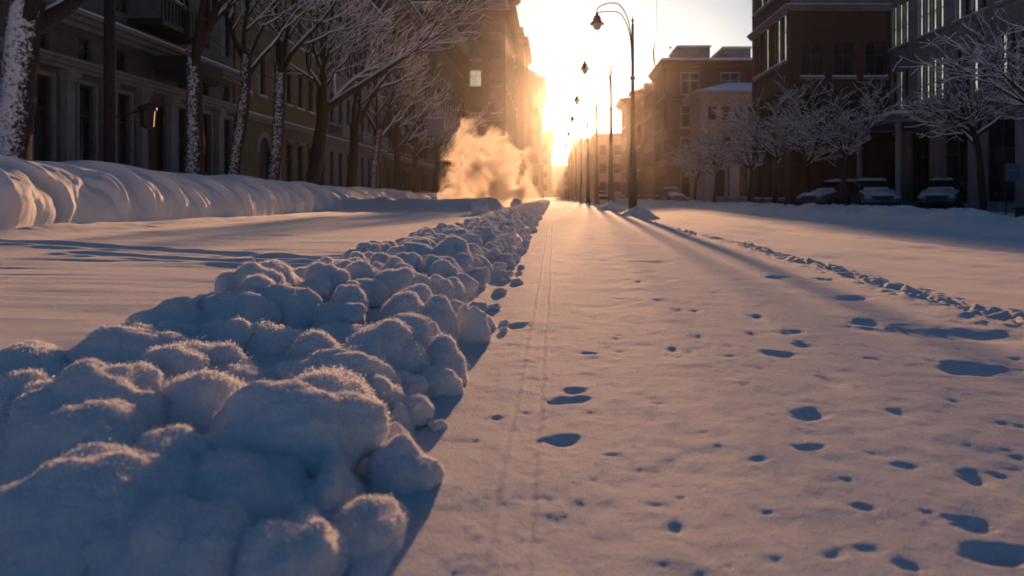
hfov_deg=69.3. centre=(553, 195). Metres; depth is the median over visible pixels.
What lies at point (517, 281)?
snow crumb
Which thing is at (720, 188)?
window
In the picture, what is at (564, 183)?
street lamp
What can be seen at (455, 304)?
snow clump
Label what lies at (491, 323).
snow clump
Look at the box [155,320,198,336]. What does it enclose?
snow clump
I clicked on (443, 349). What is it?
snow clump
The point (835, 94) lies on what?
window
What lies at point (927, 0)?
window
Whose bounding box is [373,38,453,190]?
street tree
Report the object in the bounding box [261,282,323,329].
snow clump
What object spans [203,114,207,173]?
window
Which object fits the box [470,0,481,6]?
window
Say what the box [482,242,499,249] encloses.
snow clump
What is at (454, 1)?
window
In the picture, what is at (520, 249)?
snow clump
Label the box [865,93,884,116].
window
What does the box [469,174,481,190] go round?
window
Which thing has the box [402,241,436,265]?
snow clump
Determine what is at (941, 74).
window
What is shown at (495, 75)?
window
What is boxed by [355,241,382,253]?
snow clump
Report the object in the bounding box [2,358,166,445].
snow clump
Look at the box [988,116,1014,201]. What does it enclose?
window
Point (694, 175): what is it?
street tree
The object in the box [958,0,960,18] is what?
window
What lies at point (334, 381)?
snow clump
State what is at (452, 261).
snow clump
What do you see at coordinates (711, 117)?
window
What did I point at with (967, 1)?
window
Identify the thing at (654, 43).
hanging pennant
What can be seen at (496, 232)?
snow clump
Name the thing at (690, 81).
window
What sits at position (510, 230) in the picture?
snow clump
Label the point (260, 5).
window
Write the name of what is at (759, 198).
window
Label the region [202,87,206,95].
window
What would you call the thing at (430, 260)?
snow clump
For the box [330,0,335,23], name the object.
window
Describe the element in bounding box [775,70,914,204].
street tree
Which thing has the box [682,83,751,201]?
cream house
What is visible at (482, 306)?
snow clump
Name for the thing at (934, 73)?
window
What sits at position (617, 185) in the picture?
window
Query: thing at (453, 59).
brown corner house
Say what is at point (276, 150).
street tree
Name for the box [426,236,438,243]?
snow clump
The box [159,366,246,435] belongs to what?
snow clump
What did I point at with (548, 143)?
block
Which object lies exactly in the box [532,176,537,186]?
window
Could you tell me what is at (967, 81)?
window
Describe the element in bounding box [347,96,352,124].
window
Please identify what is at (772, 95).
window
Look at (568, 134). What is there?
street lamp
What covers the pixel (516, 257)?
snow clump
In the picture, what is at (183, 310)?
snow clump
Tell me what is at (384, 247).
snow clump
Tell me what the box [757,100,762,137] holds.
window
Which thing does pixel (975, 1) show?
window
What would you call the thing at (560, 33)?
sky
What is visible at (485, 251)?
snow clump
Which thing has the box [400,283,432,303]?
snow clump
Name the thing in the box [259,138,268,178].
door
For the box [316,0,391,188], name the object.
grey house
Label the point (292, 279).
snow clump
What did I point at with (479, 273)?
snow clump
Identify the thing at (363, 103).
window
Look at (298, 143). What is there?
window
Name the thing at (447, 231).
snow clump
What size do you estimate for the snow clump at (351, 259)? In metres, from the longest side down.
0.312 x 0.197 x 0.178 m
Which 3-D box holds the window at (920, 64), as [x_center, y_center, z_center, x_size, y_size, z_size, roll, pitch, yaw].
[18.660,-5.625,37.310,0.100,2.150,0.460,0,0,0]
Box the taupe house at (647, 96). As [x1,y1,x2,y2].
[639,83,654,199]
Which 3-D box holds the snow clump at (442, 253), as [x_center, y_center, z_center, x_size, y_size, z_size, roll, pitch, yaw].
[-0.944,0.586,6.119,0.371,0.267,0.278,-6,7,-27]
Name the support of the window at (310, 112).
in the ochre house at (300, 111)
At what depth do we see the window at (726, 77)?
85.16 m
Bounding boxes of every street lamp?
[559,170,564,197]
[560,165,566,197]
[561,158,569,198]
[562,150,572,199]
[564,140,577,200]
[566,127,582,201]
[570,110,589,202]
[573,89,599,205]
[580,53,613,201]
[590,2,636,209]
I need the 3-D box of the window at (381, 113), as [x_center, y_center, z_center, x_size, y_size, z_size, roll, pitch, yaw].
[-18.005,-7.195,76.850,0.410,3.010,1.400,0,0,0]
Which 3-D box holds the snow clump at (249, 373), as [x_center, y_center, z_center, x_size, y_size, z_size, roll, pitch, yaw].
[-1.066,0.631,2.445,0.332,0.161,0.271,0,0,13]
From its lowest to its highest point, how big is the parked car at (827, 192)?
1.573 m
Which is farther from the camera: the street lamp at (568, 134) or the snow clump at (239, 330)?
the street lamp at (568, 134)
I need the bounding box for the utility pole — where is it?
[103,0,156,162]
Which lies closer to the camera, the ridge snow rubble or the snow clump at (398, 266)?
the snow clump at (398, 266)
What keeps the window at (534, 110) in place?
in the golden corner block at (537, 93)
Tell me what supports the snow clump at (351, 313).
on the snow ground
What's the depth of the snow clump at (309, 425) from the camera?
1.87 m
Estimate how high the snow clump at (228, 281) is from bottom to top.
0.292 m
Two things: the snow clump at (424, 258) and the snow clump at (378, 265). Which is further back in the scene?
the snow clump at (424, 258)
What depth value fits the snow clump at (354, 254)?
5.39 m
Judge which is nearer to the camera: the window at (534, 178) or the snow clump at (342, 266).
the snow clump at (342, 266)
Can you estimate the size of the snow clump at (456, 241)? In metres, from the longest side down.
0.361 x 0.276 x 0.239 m
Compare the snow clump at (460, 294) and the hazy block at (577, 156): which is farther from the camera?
the hazy block at (577, 156)
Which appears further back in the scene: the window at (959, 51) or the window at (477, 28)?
the window at (477, 28)
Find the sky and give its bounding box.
[516,0,751,164]
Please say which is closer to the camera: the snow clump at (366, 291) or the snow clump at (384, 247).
the snow clump at (366, 291)
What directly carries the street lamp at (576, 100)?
on the snow ground
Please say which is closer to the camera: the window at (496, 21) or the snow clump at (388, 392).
the snow clump at (388, 392)
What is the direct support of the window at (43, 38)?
in the stone mansion
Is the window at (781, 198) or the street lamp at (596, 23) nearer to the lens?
the street lamp at (596, 23)
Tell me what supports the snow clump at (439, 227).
on the snow ground
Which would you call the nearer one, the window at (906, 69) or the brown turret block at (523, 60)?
the window at (906, 69)
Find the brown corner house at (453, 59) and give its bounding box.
[411,1,468,193]
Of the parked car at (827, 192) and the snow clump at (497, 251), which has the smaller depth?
the snow clump at (497, 251)
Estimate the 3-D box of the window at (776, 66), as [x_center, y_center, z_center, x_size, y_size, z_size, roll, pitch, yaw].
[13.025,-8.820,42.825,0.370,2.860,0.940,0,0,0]
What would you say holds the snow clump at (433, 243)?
on the snow ground
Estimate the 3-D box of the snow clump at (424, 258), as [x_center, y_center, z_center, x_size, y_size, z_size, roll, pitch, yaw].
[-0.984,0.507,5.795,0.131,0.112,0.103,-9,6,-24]
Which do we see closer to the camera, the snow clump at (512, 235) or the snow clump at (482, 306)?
the snow clump at (482, 306)
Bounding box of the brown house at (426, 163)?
[371,0,440,192]
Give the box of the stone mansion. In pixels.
[0,0,241,175]
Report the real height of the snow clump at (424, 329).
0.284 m
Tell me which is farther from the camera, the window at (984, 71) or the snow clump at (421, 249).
the window at (984, 71)
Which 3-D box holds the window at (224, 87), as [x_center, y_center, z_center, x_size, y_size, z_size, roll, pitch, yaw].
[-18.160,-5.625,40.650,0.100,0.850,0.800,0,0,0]
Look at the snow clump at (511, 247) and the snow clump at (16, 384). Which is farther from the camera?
the snow clump at (511, 247)
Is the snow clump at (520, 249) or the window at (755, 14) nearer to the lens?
the snow clump at (520, 249)
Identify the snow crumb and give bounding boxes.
[427,419,448,430]
[486,303,500,310]
[493,287,507,293]
[499,320,508,324]
[499,326,507,332]
[511,278,523,283]
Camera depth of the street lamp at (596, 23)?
28.53 m
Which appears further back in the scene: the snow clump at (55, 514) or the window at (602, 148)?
the window at (602, 148)
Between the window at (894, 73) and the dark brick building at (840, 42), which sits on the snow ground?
the dark brick building at (840, 42)
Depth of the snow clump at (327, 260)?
5.04 m
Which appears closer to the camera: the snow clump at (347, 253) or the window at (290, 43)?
the snow clump at (347, 253)
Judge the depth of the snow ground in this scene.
3.11 m
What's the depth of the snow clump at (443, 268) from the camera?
5.19 m
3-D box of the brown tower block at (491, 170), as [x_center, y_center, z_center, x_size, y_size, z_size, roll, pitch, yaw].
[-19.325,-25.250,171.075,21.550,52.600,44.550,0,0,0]
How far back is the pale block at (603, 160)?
150.13 m
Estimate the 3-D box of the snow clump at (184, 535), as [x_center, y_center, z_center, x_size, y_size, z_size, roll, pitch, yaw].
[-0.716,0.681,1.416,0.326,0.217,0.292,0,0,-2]
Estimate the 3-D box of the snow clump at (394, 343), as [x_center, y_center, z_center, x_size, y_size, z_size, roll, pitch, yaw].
[-0.657,0.622,2.886,0.403,0.301,0.330,-3,-7,-20]
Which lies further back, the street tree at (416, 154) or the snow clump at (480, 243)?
the street tree at (416, 154)
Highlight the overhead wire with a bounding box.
[173,0,274,79]
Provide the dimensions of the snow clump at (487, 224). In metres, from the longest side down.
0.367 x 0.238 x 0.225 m
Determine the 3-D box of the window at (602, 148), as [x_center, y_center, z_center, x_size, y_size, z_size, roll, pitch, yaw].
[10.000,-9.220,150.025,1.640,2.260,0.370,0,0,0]
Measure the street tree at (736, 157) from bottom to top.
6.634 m
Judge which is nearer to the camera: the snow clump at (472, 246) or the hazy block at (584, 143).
the snow clump at (472, 246)
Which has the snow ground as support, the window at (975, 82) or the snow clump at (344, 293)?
the snow clump at (344, 293)
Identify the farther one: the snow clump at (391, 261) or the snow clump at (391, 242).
the snow clump at (391, 242)
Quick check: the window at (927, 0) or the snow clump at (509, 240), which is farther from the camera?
the window at (927, 0)
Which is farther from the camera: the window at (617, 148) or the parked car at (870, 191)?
the window at (617, 148)
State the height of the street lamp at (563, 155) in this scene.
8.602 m
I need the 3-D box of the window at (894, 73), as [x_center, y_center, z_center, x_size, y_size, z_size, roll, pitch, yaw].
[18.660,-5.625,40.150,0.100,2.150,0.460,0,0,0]
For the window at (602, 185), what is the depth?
150.16 m
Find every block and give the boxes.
[411,0,520,199]
[516,27,531,198]
[528,68,546,197]
[544,131,553,197]
[552,165,566,196]
[567,138,584,196]
[574,139,584,197]
[579,137,590,197]
[584,133,620,198]
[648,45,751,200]
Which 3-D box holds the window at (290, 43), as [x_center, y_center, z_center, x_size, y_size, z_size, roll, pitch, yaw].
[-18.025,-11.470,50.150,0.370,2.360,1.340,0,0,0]
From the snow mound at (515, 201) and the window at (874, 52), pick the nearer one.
the window at (874, 52)
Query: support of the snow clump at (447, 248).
on the snow ground
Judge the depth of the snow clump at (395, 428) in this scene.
2.10 m
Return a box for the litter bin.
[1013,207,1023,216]
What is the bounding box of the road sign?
[427,117,444,199]
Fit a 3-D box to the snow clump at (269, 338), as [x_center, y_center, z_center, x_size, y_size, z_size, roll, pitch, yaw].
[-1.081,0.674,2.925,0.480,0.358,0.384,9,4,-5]
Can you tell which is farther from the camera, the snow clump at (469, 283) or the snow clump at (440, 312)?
the snow clump at (469, 283)
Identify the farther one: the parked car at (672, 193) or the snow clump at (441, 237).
the parked car at (672, 193)
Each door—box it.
[148,103,162,171]
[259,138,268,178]
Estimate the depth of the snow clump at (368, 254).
5.62 m
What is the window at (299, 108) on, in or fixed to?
in the ochre house at (300, 111)
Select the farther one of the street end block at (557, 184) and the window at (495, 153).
the street end block at (557, 184)
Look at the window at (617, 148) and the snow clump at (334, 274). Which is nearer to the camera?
the snow clump at (334, 274)
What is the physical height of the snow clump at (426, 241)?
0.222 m
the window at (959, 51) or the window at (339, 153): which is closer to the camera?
the window at (959, 51)
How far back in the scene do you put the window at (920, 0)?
37.50 m
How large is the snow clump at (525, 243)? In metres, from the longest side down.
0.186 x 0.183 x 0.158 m
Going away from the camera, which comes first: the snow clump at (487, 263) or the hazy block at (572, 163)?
the snow clump at (487, 263)
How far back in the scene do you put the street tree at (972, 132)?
24.31 m
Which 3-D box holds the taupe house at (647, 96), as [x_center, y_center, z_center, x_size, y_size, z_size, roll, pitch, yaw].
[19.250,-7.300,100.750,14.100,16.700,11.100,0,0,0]
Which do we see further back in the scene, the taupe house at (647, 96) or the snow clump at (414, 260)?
the taupe house at (647, 96)
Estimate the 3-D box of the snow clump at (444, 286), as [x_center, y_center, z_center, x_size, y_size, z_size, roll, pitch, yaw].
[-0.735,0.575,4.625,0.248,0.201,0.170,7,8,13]
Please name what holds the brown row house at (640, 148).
on the snow ground
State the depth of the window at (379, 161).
77.20 m
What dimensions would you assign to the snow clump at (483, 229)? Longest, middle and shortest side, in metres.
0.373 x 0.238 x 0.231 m
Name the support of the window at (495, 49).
in the brown tower block at (491, 170)
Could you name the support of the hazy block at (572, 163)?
on the snow ground
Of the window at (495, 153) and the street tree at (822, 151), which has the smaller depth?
the street tree at (822, 151)
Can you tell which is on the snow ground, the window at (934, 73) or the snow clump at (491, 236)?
the snow clump at (491, 236)
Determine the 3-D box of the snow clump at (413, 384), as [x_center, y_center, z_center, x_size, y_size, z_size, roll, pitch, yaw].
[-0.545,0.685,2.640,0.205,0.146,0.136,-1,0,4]
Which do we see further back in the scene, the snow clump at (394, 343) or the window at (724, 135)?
the window at (724, 135)
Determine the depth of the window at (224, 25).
40.77 m
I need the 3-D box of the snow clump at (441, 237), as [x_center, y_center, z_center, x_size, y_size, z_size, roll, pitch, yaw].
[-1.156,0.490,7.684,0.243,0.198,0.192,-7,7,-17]
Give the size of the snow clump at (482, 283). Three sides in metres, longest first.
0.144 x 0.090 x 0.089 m
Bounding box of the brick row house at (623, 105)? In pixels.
[615,91,636,198]
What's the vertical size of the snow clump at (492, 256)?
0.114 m
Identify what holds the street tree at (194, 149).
on the snow bank
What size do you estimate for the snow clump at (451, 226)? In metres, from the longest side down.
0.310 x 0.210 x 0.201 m
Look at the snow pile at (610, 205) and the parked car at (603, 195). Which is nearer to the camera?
the snow pile at (610, 205)
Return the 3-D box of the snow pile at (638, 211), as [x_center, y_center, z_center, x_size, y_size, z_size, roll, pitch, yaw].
[3.160,0.588,27.600,1.900,0.632,1.900,0,0,0]
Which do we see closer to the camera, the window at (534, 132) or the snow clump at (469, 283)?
the snow clump at (469, 283)
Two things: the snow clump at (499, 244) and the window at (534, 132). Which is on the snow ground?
the snow clump at (499, 244)
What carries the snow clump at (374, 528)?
on the snow ground
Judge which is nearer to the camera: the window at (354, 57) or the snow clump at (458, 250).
the snow clump at (458, 250)
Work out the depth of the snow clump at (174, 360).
2.37 m
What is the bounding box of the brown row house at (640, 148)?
[630,83,650,198]
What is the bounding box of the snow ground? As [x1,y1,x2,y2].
[0,196,1023,575]
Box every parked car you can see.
[599,191,607,199]
[659,187,685,200]
[796,179,855,204]
[847,177,901,205]
[917,177,961,207]
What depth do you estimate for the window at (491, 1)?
150.16 m
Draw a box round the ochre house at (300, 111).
[233,0,315,181]
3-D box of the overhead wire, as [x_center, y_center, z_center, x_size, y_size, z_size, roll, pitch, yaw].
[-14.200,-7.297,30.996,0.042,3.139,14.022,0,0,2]
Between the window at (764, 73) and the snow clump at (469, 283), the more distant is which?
the window at (764, 73)
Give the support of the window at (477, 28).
in the brown tower block at (491, 170)
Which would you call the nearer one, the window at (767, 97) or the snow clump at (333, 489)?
the snow clump at (333, 489)
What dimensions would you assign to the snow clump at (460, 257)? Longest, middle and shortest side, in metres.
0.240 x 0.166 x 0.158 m
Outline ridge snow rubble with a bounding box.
[451,199,549,241]
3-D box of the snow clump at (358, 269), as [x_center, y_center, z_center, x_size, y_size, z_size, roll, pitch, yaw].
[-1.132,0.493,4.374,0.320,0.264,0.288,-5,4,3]
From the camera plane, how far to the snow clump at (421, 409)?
2.38 m
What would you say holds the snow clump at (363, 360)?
on the snow ground
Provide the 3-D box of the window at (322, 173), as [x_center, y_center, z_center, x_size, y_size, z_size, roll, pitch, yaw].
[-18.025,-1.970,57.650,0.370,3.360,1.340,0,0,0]
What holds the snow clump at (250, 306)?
on the snow ground
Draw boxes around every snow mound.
[470,199,489,213]
[510,198,521,206]
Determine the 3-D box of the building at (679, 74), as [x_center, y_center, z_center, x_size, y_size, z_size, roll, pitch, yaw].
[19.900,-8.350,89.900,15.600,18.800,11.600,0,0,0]
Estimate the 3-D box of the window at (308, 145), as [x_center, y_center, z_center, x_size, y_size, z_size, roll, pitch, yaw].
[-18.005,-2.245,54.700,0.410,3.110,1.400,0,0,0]
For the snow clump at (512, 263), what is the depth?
7.75 m
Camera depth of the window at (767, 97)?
45.42 m
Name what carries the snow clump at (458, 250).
on the snow ground
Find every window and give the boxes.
[34,75,46,161]
[40,32,45,48]
[78,37,88,61]
[80,85,89,159]
[115,0,126,13]
[117,50,124,71]
[118,94,126,164]
[176,0,182,26]
[178,108,183,171]
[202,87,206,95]
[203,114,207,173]
[222,15,227,56]
[223,86,226,101]
[224,119,227,173]
[241,0,252,22]
[241,43,252,94]
[257,3,267,30]
[257,51,268,99]
[271,58,275,101]
[272,17,276,36]
[285,9,293,45]
[285,65,294,108]
[285,139,295,181]
[297,20,304,52]
[297,71,304,112]
[297,142,305,180]
[307,144,311,165]
[308,78,315,115]
[321,157,323,184]
[329,88,336,126]
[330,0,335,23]
[330,151,332,185]
[338,103,340,128]
[339,153,340,186]
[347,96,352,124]
[354,57,356,83]
[361,103,364,134]
[361,157,362,186]
[379,112,383,127]
[379,161,380,188]
[393,168,394,188]
[449,0,460,6]
[450,17,460,32]
[469,17,481,33]
[469,44,481,60]
[469,70,481,86]
[469,97,480,113]
[469,122,481,138]
[469,148,481,164]
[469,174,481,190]
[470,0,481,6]
[489,17,500,33]
[489,44,500,60]
[489,70,500,86]
[489,97,500,113]
[489,122,500,138]
[489,148,500,164]
[489,174,500,190]
[490,0,500,6]
[532,88,537,99]
[532,108,537,119]
[532,130,537,141]
[532,153,537,164]
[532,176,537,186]
[599,145,606,155]
[599,164,606,174]
[599,182,606,192]
[614,145,620,155]
[614,164,620,174]
[614,182,620,192]
[680,72,699,95]
[680,105,689,128]
[681,137,689,159]
[681,172,689,199]
[707,106,717,121]
[716,167,730,198]
[720,106,730,121]
[721,72,738,83]
[723,135,730,154]
[733,106,741,121]
[738,167,746,198]
[752,0,757,18]
[752,37,757,81]
[753,152,762,200]
[757,0,762,13]
[757,33,762,78]
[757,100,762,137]
[762,0,768,9]
[762,29,768,75]
[763,97,767,135]
[763,155,771,200]
[767,25,773,72]
[768,95,773,134]
[773,20,779,69]
[778,146,784,201]
[779,15,786,65]
[784,90,786,129]
[800,43,824,79]
[802,93,823,130]
[831,43,856,79]
[832,93,852,130]
[863,43,888,79]
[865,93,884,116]
[893,136,894,189]
[894,7,895,46]
[894,73,895,109]
[900,3,901,43]
[900,71,901,108]
[906,0,907,41]
[906,69,907,107]
[912,131,928,200]
[920,0,921,35]
[920,64,921,98]
[927,0,928,31]
[927,61,928,98]
[933,0,935,29]
[933,59,935,94]
[940,0,942,26]
[940,56,942,97]
[947,124,967,201]
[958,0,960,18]
[958,50,960,90]
[966,0,968,14]
[966,55,968,92]
[974,0,977,10]
[974,44,977,90]
[983,41,985,85]
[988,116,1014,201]
[1003,33,1006,81]
[1012,29,1016,76]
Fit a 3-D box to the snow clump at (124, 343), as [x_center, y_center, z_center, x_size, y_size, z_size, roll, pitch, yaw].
[-1.481,0.574,2.593,0.510,0.258,0.371,0,0,-1]
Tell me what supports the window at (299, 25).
in the ochre house at (300, 111)
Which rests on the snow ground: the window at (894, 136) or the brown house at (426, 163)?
the brown house at (426, 163)
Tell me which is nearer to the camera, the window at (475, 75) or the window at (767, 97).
the window at (767, 97)
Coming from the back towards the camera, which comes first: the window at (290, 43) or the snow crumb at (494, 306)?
the window at (290, 43)
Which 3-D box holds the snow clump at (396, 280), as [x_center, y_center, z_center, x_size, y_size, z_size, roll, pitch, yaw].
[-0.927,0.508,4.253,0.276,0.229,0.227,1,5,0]
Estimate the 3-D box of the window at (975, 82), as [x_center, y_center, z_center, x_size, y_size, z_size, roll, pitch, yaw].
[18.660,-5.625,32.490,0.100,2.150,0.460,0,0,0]
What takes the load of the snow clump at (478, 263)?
on the snow ground
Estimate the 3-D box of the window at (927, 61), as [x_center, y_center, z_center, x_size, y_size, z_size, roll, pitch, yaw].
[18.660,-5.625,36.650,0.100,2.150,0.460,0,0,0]
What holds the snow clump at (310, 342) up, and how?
on the snow ground
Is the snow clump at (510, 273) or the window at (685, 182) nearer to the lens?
the snow clump at (510, 273)
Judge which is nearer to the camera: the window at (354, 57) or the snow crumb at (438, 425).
the snow crumb at (438, 425)
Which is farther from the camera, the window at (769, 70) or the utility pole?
the window at (769, 70)
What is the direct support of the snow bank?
on the snow ground
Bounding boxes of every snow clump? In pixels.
[0,340,68,379]
[0,368,54,398]
[0,395,150,486]
[0,438,195,575]
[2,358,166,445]
[51,358,168,382]
[64,321,203,365]
[79,492,253,575]
[123,295,211,327]
[128,360,167,394]
[130,341,212,380]
[130,422,213,475]
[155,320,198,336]
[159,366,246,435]
[163,323,200,339]
[163,337,249,368]
[187,447,317,526]
[196,290,282,325]
[196,314,257,351]
[199,378,388,479]
[207,340,260,371]
[213,259,286,292]
[213,362,279,384]
[232,504,350,575]
[235,272,275,294]
[243,318,308,355]
[259,259,303,286]
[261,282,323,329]
[270,343,402,387]
[284,328,345,359]
[290,364,395,423]
[291,265,308,280]
[299,277,332,299]
[302,447,365,522]
[303,260,351,303]
[310,301,367,328]
[313,322,365,345]
[316,256,333,264]
[327,492,413,575]
[329,283,369,316]
[331,257,362,264]
[331,279,371,306]
[334,260,352,266]
[335,301,367,325]
[336,264,345,268]
[342,246,363,258]
[343,317,433,375]
[344,258,379,279]
[348,251,369,263]
[354,277,391,307]
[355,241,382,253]
[362,432,445,494]
[363,251,374,262]
[364,373,407,411]
[367,240,390,253]
[370,252,393,265]
[372,263,382,269]
[374,266,413,299]
[378,290,428,318]
[379,256,403,271]
[380,312,440,347]
[381,239,397,246]
[383,262,415,271]
[386,245,406,254]
[386,421,418,447]
[387,401,415,436]
[394,237,408,243]
[394,251,422,272]
[394,369,428,396]
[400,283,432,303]
[400,393,435,426]
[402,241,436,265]
[404,236,436,247]
[406,238,430,245]
[411,270,437,295]
[417,364,464,397]
[420,227,438,238]
[421,251,458,268]
[421,255,427,265]
[422,254,440,272]
[424,294,458,346]
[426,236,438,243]
[426,259,459,277]
[427,332,469,385]
[428,256,462,273]
[430,274,454,300]
[434,222,446,232]
[436,235,468,250]
[437,234,446,241]
[437,243,456,255]
[440,225,461,232]
[442,228,456,233]
[445,272,478,293]
[448,277,468,303]
[449,299,464,314]
[452,228,469,236]
[452,253,475,269]
[455,246,472,257]
[456,304,491,344]
[457,261,471,273]
[461,233,479,245]
[468,243,483,255]
[468,301,486,311]
[469,248,482,255]
[469,266,489,282]
[471,233,482,247]
[472,226,494,234]
[472,255,492,271]
[472,257,484,267]
[473,231,485,241]
[476,279,485,288]
[478,220,489,225]
[481,222,496,231]
[481,248,488,256]
[482,231,497,243]
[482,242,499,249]
[486,314,496,328]
[489,241,503,251]
[489,250,496,260]
[490,248,500,259]
[491,262,506,273]
[493,230,503,234]
[496,239,508,252]
[496,253,514,262]
[497,278,506,282]
[498,270,507,277]
[500,234,515,245]
[504,228,515,236]
[506,261,515,267]
[506,270,513,276]
[507,233,517,241]
[508,245,516,253]
[512,253,519,262]
[515,244,526,251]
[515,246,523,253]
[519,240,528,249]
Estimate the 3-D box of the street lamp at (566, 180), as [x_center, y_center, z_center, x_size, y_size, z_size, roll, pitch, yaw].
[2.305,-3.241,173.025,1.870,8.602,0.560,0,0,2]
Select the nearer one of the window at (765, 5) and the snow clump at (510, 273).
the snow clump at (510, 273)
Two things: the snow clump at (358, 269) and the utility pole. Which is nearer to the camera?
the snow clump at (358, 269)
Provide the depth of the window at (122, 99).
31.12 m
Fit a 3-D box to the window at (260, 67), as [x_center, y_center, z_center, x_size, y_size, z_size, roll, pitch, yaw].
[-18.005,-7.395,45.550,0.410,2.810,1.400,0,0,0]
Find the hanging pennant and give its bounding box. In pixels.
[653,12,656,67]
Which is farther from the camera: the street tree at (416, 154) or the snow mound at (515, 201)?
the street tree at (416, 154)
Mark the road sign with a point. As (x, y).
(435, 126)
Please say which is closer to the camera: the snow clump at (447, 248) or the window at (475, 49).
the snow clump at (447, 248)
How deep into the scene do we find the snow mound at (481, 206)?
30.66 m
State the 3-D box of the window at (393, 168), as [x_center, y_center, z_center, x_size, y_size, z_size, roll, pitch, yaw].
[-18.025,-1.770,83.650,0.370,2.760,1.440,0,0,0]
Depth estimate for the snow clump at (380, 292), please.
3.98 m
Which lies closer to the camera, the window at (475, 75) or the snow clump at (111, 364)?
the snow clump at (111, 364)
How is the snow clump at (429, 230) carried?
on the snow ground
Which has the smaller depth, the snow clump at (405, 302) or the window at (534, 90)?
the snow clump at (405, 302)
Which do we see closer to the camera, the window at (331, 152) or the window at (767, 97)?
the window at (767, 97)
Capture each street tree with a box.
[0,0,86,160]
[175,0,238,174]
[224,0,343,174]
[250,0,396,179]
[273,0,512,184]
[306,1,456,188]
[336,0,487,186]
[371,72,455,192]
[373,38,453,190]
[418,89,508,192]
[424,104,501,192]
[664,120,745,201]
[667,128,728,199]
[681,106,767,201]
[707,67,846,202]
[753,79,848,192]
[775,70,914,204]
[887,7,1023,106]
[896,26,1023,210]
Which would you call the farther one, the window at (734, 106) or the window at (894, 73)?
the window at (734, 106)
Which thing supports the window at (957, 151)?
in the grey office building at (920, 163)
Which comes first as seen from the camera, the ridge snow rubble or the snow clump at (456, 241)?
the snow clump at (456, 241)
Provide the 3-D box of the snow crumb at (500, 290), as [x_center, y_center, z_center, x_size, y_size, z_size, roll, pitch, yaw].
[-0.411,0.727,5.673,0.122,0.057,0.091,0,0,-18]
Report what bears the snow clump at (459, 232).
on the snow ground
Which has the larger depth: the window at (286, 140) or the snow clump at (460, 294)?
the window at (286, 140)
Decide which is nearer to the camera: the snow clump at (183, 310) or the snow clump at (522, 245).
the snow clump at (183, 310)
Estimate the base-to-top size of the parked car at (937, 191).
1.573 m
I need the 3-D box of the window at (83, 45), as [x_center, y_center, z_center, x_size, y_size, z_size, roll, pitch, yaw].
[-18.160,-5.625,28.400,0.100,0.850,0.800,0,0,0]
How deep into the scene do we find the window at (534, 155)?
262.12 m
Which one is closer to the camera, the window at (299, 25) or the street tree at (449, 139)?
the window at (299, 25)
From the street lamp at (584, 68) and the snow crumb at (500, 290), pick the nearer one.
the snow crumb at (500, 290)
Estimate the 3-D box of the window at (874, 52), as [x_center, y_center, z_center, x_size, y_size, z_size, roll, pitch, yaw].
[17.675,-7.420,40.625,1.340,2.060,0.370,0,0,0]
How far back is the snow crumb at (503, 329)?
4.08 m
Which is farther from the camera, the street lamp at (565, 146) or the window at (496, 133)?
the window at (496, 133)
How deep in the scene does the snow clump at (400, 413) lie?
2.30 m
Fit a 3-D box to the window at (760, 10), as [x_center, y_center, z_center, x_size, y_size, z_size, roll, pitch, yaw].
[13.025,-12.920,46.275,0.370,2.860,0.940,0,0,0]
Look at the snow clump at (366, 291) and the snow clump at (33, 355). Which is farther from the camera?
the snow clump at (366, 291)
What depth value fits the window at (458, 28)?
150.16 m
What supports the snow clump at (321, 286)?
on the snow ground
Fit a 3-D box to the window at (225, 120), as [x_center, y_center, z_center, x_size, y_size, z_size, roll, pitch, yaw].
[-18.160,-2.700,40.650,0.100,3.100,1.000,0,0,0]
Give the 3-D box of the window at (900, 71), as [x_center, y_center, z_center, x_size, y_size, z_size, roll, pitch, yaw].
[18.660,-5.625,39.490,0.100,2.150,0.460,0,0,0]
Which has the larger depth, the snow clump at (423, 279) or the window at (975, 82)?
the window at (975, 82)
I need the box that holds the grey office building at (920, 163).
[848,0,1023,212]
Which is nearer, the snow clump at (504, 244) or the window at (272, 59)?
the snow clump at (504, 244)
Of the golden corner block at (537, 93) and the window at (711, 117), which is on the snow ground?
the golden corner block at (537, 93)
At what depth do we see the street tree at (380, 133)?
58.63 m
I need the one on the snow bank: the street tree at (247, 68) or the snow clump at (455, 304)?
the street tree at (247, 68)
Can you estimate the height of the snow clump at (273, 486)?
0.250 m
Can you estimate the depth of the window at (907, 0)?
38.96 m
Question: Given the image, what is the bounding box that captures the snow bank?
[0,155,480,229]
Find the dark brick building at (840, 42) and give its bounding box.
[747,0,894,205]
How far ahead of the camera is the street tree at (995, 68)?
20.40 m
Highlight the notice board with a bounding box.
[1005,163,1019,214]
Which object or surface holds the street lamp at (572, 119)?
on the snow ground
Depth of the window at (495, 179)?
150.16 m
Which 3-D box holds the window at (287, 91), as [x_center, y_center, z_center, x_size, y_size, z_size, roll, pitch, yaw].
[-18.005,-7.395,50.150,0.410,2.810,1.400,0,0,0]
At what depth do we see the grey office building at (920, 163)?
34.22 m
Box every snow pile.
[597,200,625,211]
[620,204,659,218]
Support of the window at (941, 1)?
in the grey office building at (920, 163)
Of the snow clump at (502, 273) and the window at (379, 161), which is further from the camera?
the window at (379, 161)
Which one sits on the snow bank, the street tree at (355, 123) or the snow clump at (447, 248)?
the street tree at (355, 123)
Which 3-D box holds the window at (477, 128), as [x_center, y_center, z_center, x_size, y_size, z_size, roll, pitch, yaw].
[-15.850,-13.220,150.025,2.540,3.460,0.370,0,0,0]
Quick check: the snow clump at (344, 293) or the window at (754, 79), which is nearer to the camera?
the snow clump at (344, 293)

